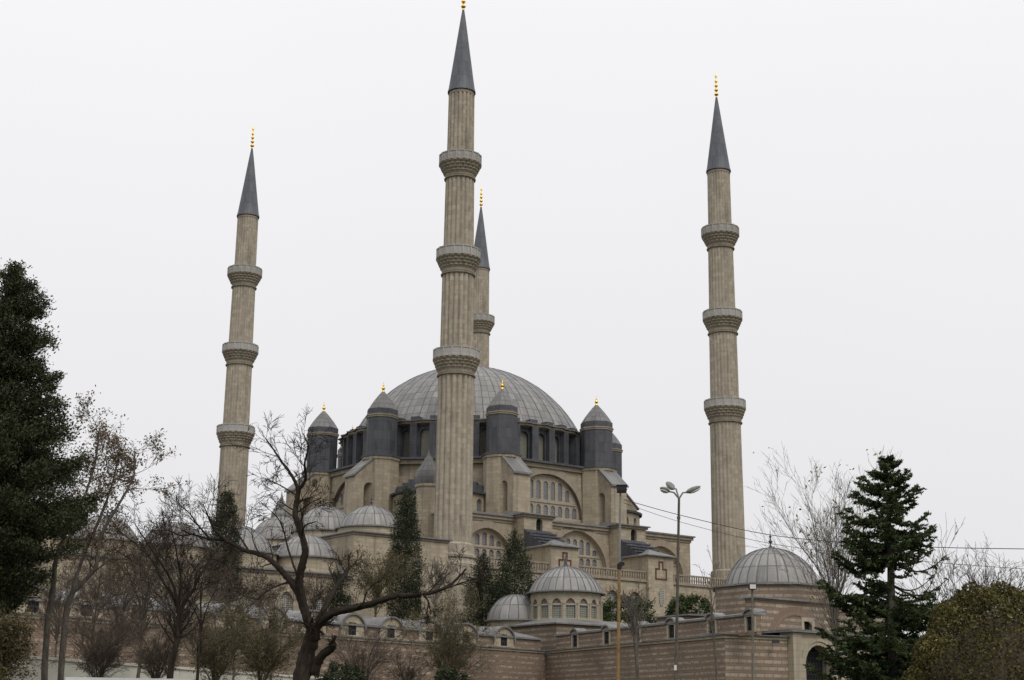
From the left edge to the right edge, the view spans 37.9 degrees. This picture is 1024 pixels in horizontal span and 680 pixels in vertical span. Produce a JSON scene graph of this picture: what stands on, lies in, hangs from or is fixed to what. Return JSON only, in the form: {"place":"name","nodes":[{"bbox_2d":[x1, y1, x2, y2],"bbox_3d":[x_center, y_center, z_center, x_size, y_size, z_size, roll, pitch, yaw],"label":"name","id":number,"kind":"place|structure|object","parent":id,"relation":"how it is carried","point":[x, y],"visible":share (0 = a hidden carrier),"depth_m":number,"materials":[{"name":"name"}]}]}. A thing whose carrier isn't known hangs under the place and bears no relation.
{"place":"outdoors","nodes":[
{"label":"outdoors","id":0,"kind":"place"},
{"bbox_2d":[0,0,1023,637],"label":"sky","id":1,"kind":"structure","parent":0,"point":[875,148],"materials":[{"name":"white"}]},
{"bbox_3d":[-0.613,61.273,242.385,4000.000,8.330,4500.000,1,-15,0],"label":"ground","id":2,"kind":"structure","parent":0,"visible":0},
{"bbox_2d":[0,603,45,679],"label":"bush","id":3,"kind":"object","parent":2,"relation":"on","point":[12,648],"visible":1,"depth_m":41.98,"materials":[{"name":"green plant"}]},
{"bbox_2d":[0,257,112,617],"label":"tall conifer","id":4,"kind":"object","parent":2,"relation":"on","point":[30,522],"visible":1,"depth_m":45.08,"materials":[{"name":"green plant"}]},
{"bbox_2d":[30,552,123,657],"bbox_3d":[-19.553,12.504,64.955,4.228,6.669,4.061,11,-18,-35],"label":"bare tree","id":5,"kind":"object","parent":2,"relation":"on","point":[58,599],"visible":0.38,"depth_m":64.96,"materials":[{"name":"brown plant"}]},
{"bbox_2d":[57,539,133,646],"bbox_3d":[-15.708,10.358,55.040,2.980,6.044,3.272,1,-15,0],"label":"bare tree","id":6,"kind":"object","parent":2,"relation":"on","point":[95,592],"visible":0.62,"depth_m":55.19,"materials":[{"name":"brown plant"}]},
{"bbox_2d":[39,603,152,677],"bbox_3d":[-11.651,9.027,42.867,3.456,3.052,2.939,12,-19,-37],"label":"bare shrub","id":7,"kind":"object","parent":2,"relation":"on","point":[103,657],"visible":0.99,"depth_m":42.85,"materials":[{"name":"plant"}]},
{"bbox_2d":[35,385,187,679],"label":"withered tree","id":8,"kind":"object","parent":2,"relation":"on","point":[132,466],"visible":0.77,"depth_m":48.38,"materials":[{"name":"brown plant"}]},
{"bbox_2d":[65,677,190,679],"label":"white wall","id":9,"kind":"structure","parent":2,"relation":"on","point":[82,678],"depth_m":32.30,"materials":[{"name":"paint"}]},
{"bbox_2d":[70,529,193,657],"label":"bare tree","id":10,"kind":"object","parent":2,"relation":"on","point":[117,588],"visible":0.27,"depth_m":68.84,"materials":[{"name":"brown plant"}]},
{"bbox_2d":[81,491,213,677],"bbox_3d":[-12.817,8.697,51.497,4.930,7.516,4.571,1,-15,0],"label":"bare tree","id":11,"kind":"object","parent":2,"relation":"on","point":[135,590],"visible":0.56,"depth_m":51.29,"materials":[{"name":"brown plant"}]},
{"bbox_2d":[115,613,194,678],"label":"bare shrub","id":12,"kind":"object","parent":2,"relation":"on","point":[154,661],"visible":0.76,"depth_m":45.81,"materials":[{"name":"plant"}]},
{"bbox_2d":[104,493,238,678],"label":"bare tree","id":13,"kind":"object","parent":2,"relation":"on","point":[178,628],"visible":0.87,"depth_m":37.45,"materials":[{"name":"brown plant"}]},
{"bbox_2d":[7,655,340,679],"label":"garden wall","id":14,"kind":"structure","parent":2,"relation":"on","point":[70,671],"depth_m":53.28,"materials":[{"name":"stone"}]},
{"bbox_2d":[124,537,242,665],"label":"bare tree","id":15,"kind":"object","parent":2,"relation":"on","point":[173,603],"visible":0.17,"depth_m":66.82,"materials":[{"name":"brown plant"}]},
{"bbox_2d":[132,524,254,679],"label":"bare tree","id":16,"kind":"object","parent":2,"relation":"on","point":[199,641],"visible":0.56,"depth_m":40.31,"materials":[{"name":"brown plant"}]},
{"bbox_2d":[170,603,260,679],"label":"bare shrub","id":17,"kind":"object","parent":2,"relation":"on","point":[220,665],"visible":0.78,"depth_m":43.81,"materials":[{"name":"brown plant"}]},
{"bbox_2d":[188,552,276,679],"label":"bare tree","id":18,"kind":"object","parent":2,"relation":"on","point":[246,601],"visible":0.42,"depth_m":59.17,"materials":[{"name":"brown plant"}]},
{"bbox_2d":[220,600,328,679],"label":"bare shrub","id":19,"kind":"object","parent":2,"relation":"on","point":[271,660],"visible":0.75,"depth_m":46.78,"materials":[{"name":"brown plant"}]},
{"bbox_2d":[242,560,314,679],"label":"bare tree","id":20,"kind":"object","parent":2,"relation":"on","point":[284,611],"visible":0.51,"depth_m":62.95,"materials":[{"name":"brown plant"}]},
{"bbox_2d":[125,407,490,679],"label":"bare tree","id":21,"kind":"object","parent":2,"relation":"on","point":[309,663],"visible":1,"depth_m":29.99,"materials":[{"name":"brown plant"}]},
{"bbox_2d":[314,658,368,679],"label":"bush","id":22,"kind":"object","parent":2,"relation":"on","point":[344,672],"visible":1,"depth_m":55.37,"materials":[{"name":"green plant"}]},
{"bbox_2d":[317,621,413,679],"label":"bare shrub","id":23,"kind":"object","parent":2,"relation":"on","point":[362,657],"visible":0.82,"depth_m":56.55,"materials":[{"name":"plant"}]},
{"bbox_2d":[376,643,438,679],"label":"bare shrub","id":24,"kind":"object","parent":2,"relation":"on","point":[410,675],"visible":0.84,"depth_m":60.42,"materials":[{"name":"plant"}]},
{"bbox_2d":[387,584,505,679],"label":"bare shrub","id":25,"kind":"object","parent":2,"relation":"on","point":[444,651],"visible":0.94,"depth_m":58.49,"materials":[{"name":"brown plant"}]},
{"bbox_2d":[432,665,469,679],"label":"bush","id":26,"kind":"object","parent":2,"relation":"on","point":[446,674],"visible":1,"depth_m":56.49,"materials":[{"name":"green plant"}]},
{"bbox_2d":[616,484,626,679],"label":"floodlight mast","id":27,"kind":"object","parent":2,"relation":"on","point":[621,488],"visible":1,"depth_m":59.48,"materials":[{"name":"metal"}]},
{"bbox_2d":[625,503,1020,568],"bbox_3d":[10.744,7.044,54.489,16.662,3.719,0.308,-12,-19,39],"label":"overhead wire","id":28,"kind":"object","parent":27,"relation":"attached to","point":[795,547],"visible":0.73,"depth_m":55.37,"materials":[{"name":"black metal"}]},
{"bbox_2d":[624,499,1022,548],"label":"overhead wire","id":29,"kind":"object","parent":27,"relation":"attached to","point":[816,540],"visible":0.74,"depth_m":55.01,"materials":[{"name":"black metal"}]},
{"bbox_2d":[605,576,656,679],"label":"bare tree","id":30,"kind":"object","parent":2,"relation":"on","point":[635,626],"visible":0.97,"depth_m":64.98,"materials":[{"name":"brown plant"}]},
{"bbox_2d":[660,481,700,679],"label":"street lamp","id":31,"kind":"object","parent":2,"relation":"on","point":[671,486],"visible":1,"depth_m":59.70,"materials":[{"name":"grey metal"}]},
{"bbox_2d":[693,545,728,679],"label":"bare tree","id":32,"kind":"object","parent":2,"relation":"on","point":[712,626],"visible":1,"depth_m":63.15,"materials":[{"name":"brown plant"}]},
{"bbox_2d":[748,584,756,679],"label":"floodlight pole","id":33,"kind":"object","parent":2,"relation":"on","point":[751,587],"visible":1,"depth_m":59.08,"materials":[{"name":"black metal"}]},
{"bbox_2d":[761,629,874,679],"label":"stone gateway","id":34,"kind":"object","parent":2,"relation":"on","point":[805,647],"visible":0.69,"depth_m":111.18,"materials":[{"name":"beige stone"}]},
{"bbox_2d":[772,639,779,642],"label":"wall floodlight","id":35,"kind":"object","parent":34,"relation":"attached to","point":[775,641],"depth_m":109.31,"materials":[{"name":"black metal"}]},
{"bbox_2d":[806,647,821,679],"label":"dark doorway","id":36,"kind":"structure","parent":34,"relation":"in","point":[812,658],"depth_m":112.72,"materials":[{"name":"black"}]},
{"bbox_2d":[738,441,902,679],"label":"bare tree","id":37,"kind":"object","parent":2,"relation":"on","point":[834,612],"visible":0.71,"depth_m":77.55,"materials":[{"name":"grey plant"}]},
{"bbox_2d":[804,454,964,679],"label":"spruce","id":38,"kind":"object","parent":2,"relation":"on","point":[901,615],"visible":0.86,"depth_m":39.31,"materials":[{"name":"green plant"}]},
{"bbox_2d":[858,529,1023,636],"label":"bare shrub","id":39,"kind":"object","parent":2,"relation":"on","point":[901,586],"visible":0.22,"depth_m":41.66,"materials":[{"name":"brown plant"}]},
{"bbox_2d":[873,518,1023,623],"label":"bare shrub","id":40,"kind":"object","parent":2,"relation":"on","point":[952,575],"visible":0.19,"depth_m":41.43,"materials":[{"name":"brown plant"}]},
{"bbox_2d":[899,580,1023,679],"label":"hedge","id":41,"kind":"object","parent":2,"relation":"on","point":[978,648],"visible":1,"depth_m":15.27,"materials":[{"name":"green plant"}]},
{"bbox_2d":[947,531,1023,619],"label":"bare shrub","id":42,"kind":"object","parent":2,"relation":"on","point":[1009,577],"visible":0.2,"depth_m":42.38,"materials":[{"name":"brown plant"}]},
{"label":"garden terrace","id":43,"kind":"structure","parent":0,"visible":0},
{"bbox_2d":[204,488,244,602],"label":"cypress","id":44,"kind":"object","parent":43,"relation":"on","point":[219,518],"visible":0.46,"depth_m":138.24,"materials":[{"name":"green plant"}]},
{"bbox_2d":[216,126,261,529],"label":"minaret","id":45,"kind":"object","parent":43,"relation":"on","point":[240,349],"visible":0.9,"depth_m":206.26,"materials":[{"name":"stone"}]},
{"bbox_2d":[34,492,452,622],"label":"courtyard wing","id":46,"kind":"structure","parent":43,"relation":"on","point":[368,527],"depth_m":147.37,"materials":[{"name":"beige stone"}]},
{"bbox_2d":[212,587,224,603],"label":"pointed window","id":47,"kind":"structure","parent":46,"relation":"in","point":[218,587],"depth_m":137.89,"materials":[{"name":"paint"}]},
{"bbox_2d":[279,592,291,609],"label":"pointed window","id":48,"kind":"structure","parent":46,"relation":"in","point":[284,600],"depth_m":141.85,"materials":[{"name":"glass"}]},
{"bbox_2d":[312,597,323,609],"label":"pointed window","id":49,"kind":"structure","parent":46,"relation":"in","point":[320,601],"depth_m":144.00,"materials":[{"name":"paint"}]},
{"bbox_2d":[243,572,287,606],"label":"bare tree","id":50,"kind":"object","parent":43,"relation":"on","point":[265,591],"visible":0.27,"depth_m":131.66,"materials":[{"name":"brown plant"}]},
{"bbox_2d":[291,569,333,609],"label":"bare tree","id":51,"kind":"object","parent":43,"relation":"on","point":[316,596],"visible":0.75,"depth_m":132.33,"materials":[{"name":"brown plant"}]},
{"bbox_2d":[321,570,353,611],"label":"cypress","id":52,"kind":"object","parent":43,"relation":"on","point":[339,598],"visible":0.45,"depth_m":139.22,"materials":[{"name":"green plant"}]},
{"bbox_2d":[339,541,421,616],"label":"bare tree","id":53,"kind":"object","parent":43,"relation":"on","point":[378,588],"visible":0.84,"depth_m":126.72,"materials":[{"name":"brown plant"}]},
{"bbox_2d":[0,587,789,679],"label":"market hall","id":54,"kind":"structure","parent":43,"relation":"on","point":[581,654],"depth_m":116.34,"materials":[{"name":"brick"}]},
{"bbox_2d":[27,597,38,612],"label":"attic window","id":55,"kind":"structure","parent":54,"relation":"in","point":[36,604],"depth_m":97.33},
{"bbox_2d":[81,601,91,615],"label":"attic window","id":56,"kind":"structure","parent":54,"relation":"in","point":[83,601],"depth_m":100.09,"materials":[{"name":"glass"}]},
{"bbox_2d":[348,622,355,634],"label":"attic window","id":57,"kind":"structure","parent":54,"relation":"in","point":[350,632],"depth_m":117.40,"materials":[{"name":"glass"}]},
{"bbox_2d":[388,625,394,637],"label":"attic window","id":58,"kind":"structure","parent":54,"relation":"in","point":[392,634],"depth_m":120.51,"materials":[{"name":"glass"}]},
{"bbox_2d":[426,628,432,640],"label":"attic window","id":59,"kind":"structure","parent":54,"relation":"in","point":[431,637],"depth_m":123.61,"materials":[{"name":"glass"}]},
{"bbox_2d":[501,634,506,645],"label":"attic window","id":60,"kind":"structure","parent":54,"relation":"in","point":[503,640],"depth_m":130.20,"materials":[{"name":"glass"}]},
{"bbox_2d":[571,634,578,647],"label":"attic window","id":61,"kind":"structure","parent":54,"relation":"in","point":[576,636],"depth_m":130.36,"materials":[{"name":"beige stone"}]},
{"bbox_2d":[602,630,610,644],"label":"attic window","id":62,"kind":"structure","parent":54,"relation":"in","point":[606,635],"depth_m":125.63,"materials":[{"name":"beige stone"}]},
{"bbox_2d":[632,627,641,641],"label":"attic window","id":63,"kind":"structure","parent":54,"relation":"in","point":[640,630],"depth_m":120.68,"materials":[{"name":"beige stone"}]},
{"bbox_2d":[666,624,674,638],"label":"attic window","id":64,"kind":"structure","parent":54,"relation":"in","point":[672,626],"depth_m":116.88,"materials":[{"name":"beige stone"}]},
{"bbox_2d":[706,619,717,632],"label":"attic window","id":65,"kind":"structure","parent":54,"relation":"in","point":[715,623],"depth_m":111.72,"materials":[{"name":"beige stone"}]},
{"bbox_2d":[744,615,756,632],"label":"attic window","id":66,"kind":"structure","parent":54,"relation":"in","point":[747,625],"depth_m":107.84,"materials":[{"name":"beige stone"}]},
{"bbox_2d":[381,486,427,619],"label":"cypress","id":67,"kind":"object","parent":43,"relation":"on","point":[404,528],"visible":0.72,"depth_m":138.88,"materials":[{"name":"green plant"}]},
{"bbox_2d":[409,549,460,619],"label":"bare tree","id":68,"kind":"object","parent":43,"relation":"on","point":[431,579],"visible":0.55,"depth_m":130.79,"materials":[{"name":"plant"}]},
{"bbox_2d":[433,0,481,622],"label":"minaret","id":69,"kind":"object","parent":43,"relation":"on","point":[456,357],"visible":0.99,"depth_m":162.27,"materials":[{"name":"stone"}]},
{"bbox_2d":[458,552,498,626],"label":"conifer","id":70,"kind":"object","parent":43,"relation":"on","point":[479,612],"visible":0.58,"depth_m":147.92,"materials":[{"name":"green plant"}]},
{"bbox_2d":[473,187,494,366],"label":"minaret","id":71,"kind":"object","parent":43,"relation":"on","point":[483,322],"visible":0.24,"depth_m":233.61,"materials":[{"name":"stone"}]},
{"bbox_2d":[284,366,725,625],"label":"mosque","id":72,"kind":"structure","parent":43,"relation":"on","point":[547,476],"depth_m":177.84,"materials":[{"name":"stone"}]},
{"bbox_2d":[403,431,409,456],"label":"drum window","id":73,"kind":"structure","parent":72,"relation":"in","point":[407,434],"depth_m":180.99,"materials":[{"name":"glass"}]},
{"bbox_2d":[421,429,428,455],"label":"drum window","id":74,"kind":"structure","parent":72,"relation":"in","point":[425,433],"depth_m":180.07,"materials":[{"name":"glass"}]},
{"bbox_2d":[403,497,479,511],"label":"far windows","id":75,"kind":"structure","parent":72,"relation":"in","point":[478,502],"depth_m":173.12,"materials":[{"name":"glass"}]},
{"bbox_2d":[475,534,478,544],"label":"window","id":76,"kind":"structure","parent":72,"relation":"in","point":[476,535],"depth_m":165.52,"materials":[{"name":"glass"}]},
{"bbox_2d":[480,429,485,455],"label":"drum window","id":77,"kind":"structure","parent":72,"relation":"in","point":[483,432],"depth_m":179.49,"materials":[{"name":"glass"}]},
{"bbox_2d":[482,532,485,545],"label":"window","id":78,"kind":"structure","parent":72,"relation":"in","point":[483,534],"depth_m":166.13,"materials":[{"name":"glass"}]},
{"bbox_2d":[489,535,492,545],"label":"window","id":79,"kind":"structure","parent":72,"relation":"in","point":[490,537],"depth_m":166.61,"materials":[{"name":"glass"}]},
{"bbox_2d":[520,432,526,457],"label":"drum window","id":80,"kind":"structure","parent":72,"relation":"in","point":[523,437],"depth_m":181.03,"materials":[{"name":"glass"}]},
{"bbox_2d":[530,479,532,497],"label":"window","id":81,"kind":"structure","parent":72,"relation":"in","point":[531,482],"depth_m":178.64,"materials":[{"name":"glass"}]},
{"bbox_2d":[536,504,539,513],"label":"window","id":82,"kind":"structure","parent":72,"relation":"in","point":[537,506],"depth_m":178.62,"materials":[{"name":"glass"}]},
{"bbox_2d":[536,480,539,498],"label":"window","id":83,"kind":"structure","parent":72,"relation":"in","point":[537,482],"depth_m":179.19,"materials":[{"name":"glass"}]},
{"bbox_2d":[539,434,542,460],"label":"drum window","id":84,"kind":"structure","parent":72,"relation":"in","point":[540,437],"depth_m":182.37,"materials":[{"name":"glass"}]},
{"bbox_2d":[543,505,546,514],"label":"window","id":85,"kind":"structure","parent":72,"relation":"in","point":[545,507],"depth_m":179.23,"materials":[{"name":"glass"}]},
{"bbox_2d":[543,481,546,499],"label":"window","id":86,"kind":"structure","parent":72,"relation":"in","point":[545,483],"depth_m":179.80,"materials":[{"name":"glass"}]},
{"bbox_2d":[551,482,553,500],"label":"window","id":87,"kind":"structure","parent":72,"relation":"in","point":[552,484],"depth_m":180.46,"materials":[{"name":"glass"}]},
{"bbox_2d":[555,438,556,462],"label":"drum window","id":88,"kind":"structure","parent":72,"relation":"in","point":[555,438],"depth_m":184.02,"materials":[{"name":"glass"}]},
{"bbox_2d":[558,507,561,517],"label":"window","id":89,"kind":"structure","parent":72,"relation":"in","point":[559,508],"depth_m":180.51,"materials":[{"name":"glass"}]},
{"bbox_2d":[558,483,561,501],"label":"window","id":90,"kind":"structure","parent":72,"relation":"in","point":[559,485],"depth_m":181.12,"materials":[{"name":"glass"}]},
{"bbox_2d":[565,508,568,518],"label":"window","id":91,"kind":"structure","parent":72,"relation":"in","point":[566,509],"depth_m":181.12,"materials":[{"name":"glass"}]},
{"bbox_2d":[565,491,568,501],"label":"window","id":92,"kind":"structure","parent":72,"relation":"in","point":[566,492],"depth_m":181.65,"materials":[{"name":"glass"}]},
{"bbox_2d":[572,509,575,518],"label":"window","id":93,"kind":"structure","parent":72,"relation":"in","point":[573,510],"depth_m":181.74,"materials":[{"name":"glass"}]},
{"bbox_2d":[579,540,582,554],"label":"window","id":94,"kind":"structure","parent":72,"relation":"in","point":[580,542],"depth_m":174.06,"materials":[{"name":"glass"}]},
{"bbox_2d":[586,542,588,555],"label":"window","id":95,"kind":"structure","parent":72,"relation":"in","point":[587,544],"depth_m":174.61,"materials":[{"name":"glass"}]},
{"bbox_2d":[605,591,616,616],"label":"gallery window","id":96,"kind":"structure","parent":72,"relation":"in","point":[609,594],"depth_m":166.41,"materials":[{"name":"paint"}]},
{"bbox_2d":[481,529,536,625],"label":"conifer","id":97,"kind":"object","parent":43,"relation":"on","point":[508,574],"visible":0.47,"depth_m":147.33,"materials":[{"name":"green plant"}]},
{"bbox_2d":[508,555,627,649],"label":"domed kiosk","id":98,"kind":"object","parent":43,"relation":"on","point":[565,598],"visible":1,"depth_m":139.64,"materials":[{"name":"metal"}]},
{"bbox_2d":[484,594,531,626],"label":"side dome","id":99,"kind":"structure","parent":98,"relation":"on","point":[511,609],"depth_m":141.62,"materials":[{"name":"grey metal"}]},
{"bbox_2d":[534,601,536,618],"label":"grille window","id":100,"kind":"structure","parent":98,"relation":"in","point":[535,605],"depth_m":141.09,"materials":[{"name":"grey paint"}]},
{"bbox_2d":[541,599,547,617],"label":"grille window","id":101,"kind":"structure","parent":98,"relation":"in","point":[544,604],"depth_m":140.03,"materials":[{"name":"glass"}]},
{"bbox_2d":[552,598,560,617],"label":"grille window","id":102,"kind":"structure","parent":98,"relation":"in","point":[556,604],"depth_m":139.42,"materials":[{"name":"glass"}]},
{"bbox_2d":[566,598,574,617],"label":"grille window","id":103,"kind":"structure","parent":98,"relation":"in","point":[570,604],"depth_m":139.31,"materials":[{"name":"glass"}]},
{"bbox_2d":[580,599,586,617],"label":"grille window","id":104,"kind":"structure","parent":98,"relation":"in","point":[583,605],"depth_m":139.72,"materials":[{"name":"glass"}]},
{"bbox_2d":[591,601,595,618],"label":"grille window","id":105,"kind":"structure","parent":98,"relation":"in","point":[593,605],"depth_m":140.54,"materials":[{"name":"glass"}]},
{"bbox_2d":[601,593,656,623],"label":"bush","id":106,"kind":"object","parent":43,"relation":"on","point":[607,607],"visible":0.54,"depth_m":148.90,"materials":[{"name":"green plant"}]},
{"bbox_2d":[665,591,715,615],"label":"bush","id":107,"kind":"object","parent":43,"relation":"on","point":[685,604],"visible":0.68,"depth_m":147.52,"materials":[{"name":"green plant"}]},
{"bbox_2d":[701,74,745,585],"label":"minaret","id":108,"kind":"object","parent":43,"relation":"on","point":[724,406],"visible":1,"depth_m":186.04,"materials":[{"name":"stone"}]},
{"bbox_2d":[652,533,884,636],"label":"domed hall","id":109,"kind":"structure","parent":43,"relation":"on","point":[780,600],"depth_m":119.13,"materials":[{"name":"stone"}]},
{"bbox_2d":[801,617,814,629],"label":"hall window","id":110,"kind":"structure","parent":109,"relation":"in","point":[804,625],"depth_m":117.46,"materials":[{"name":"beige stone"}]}
]}

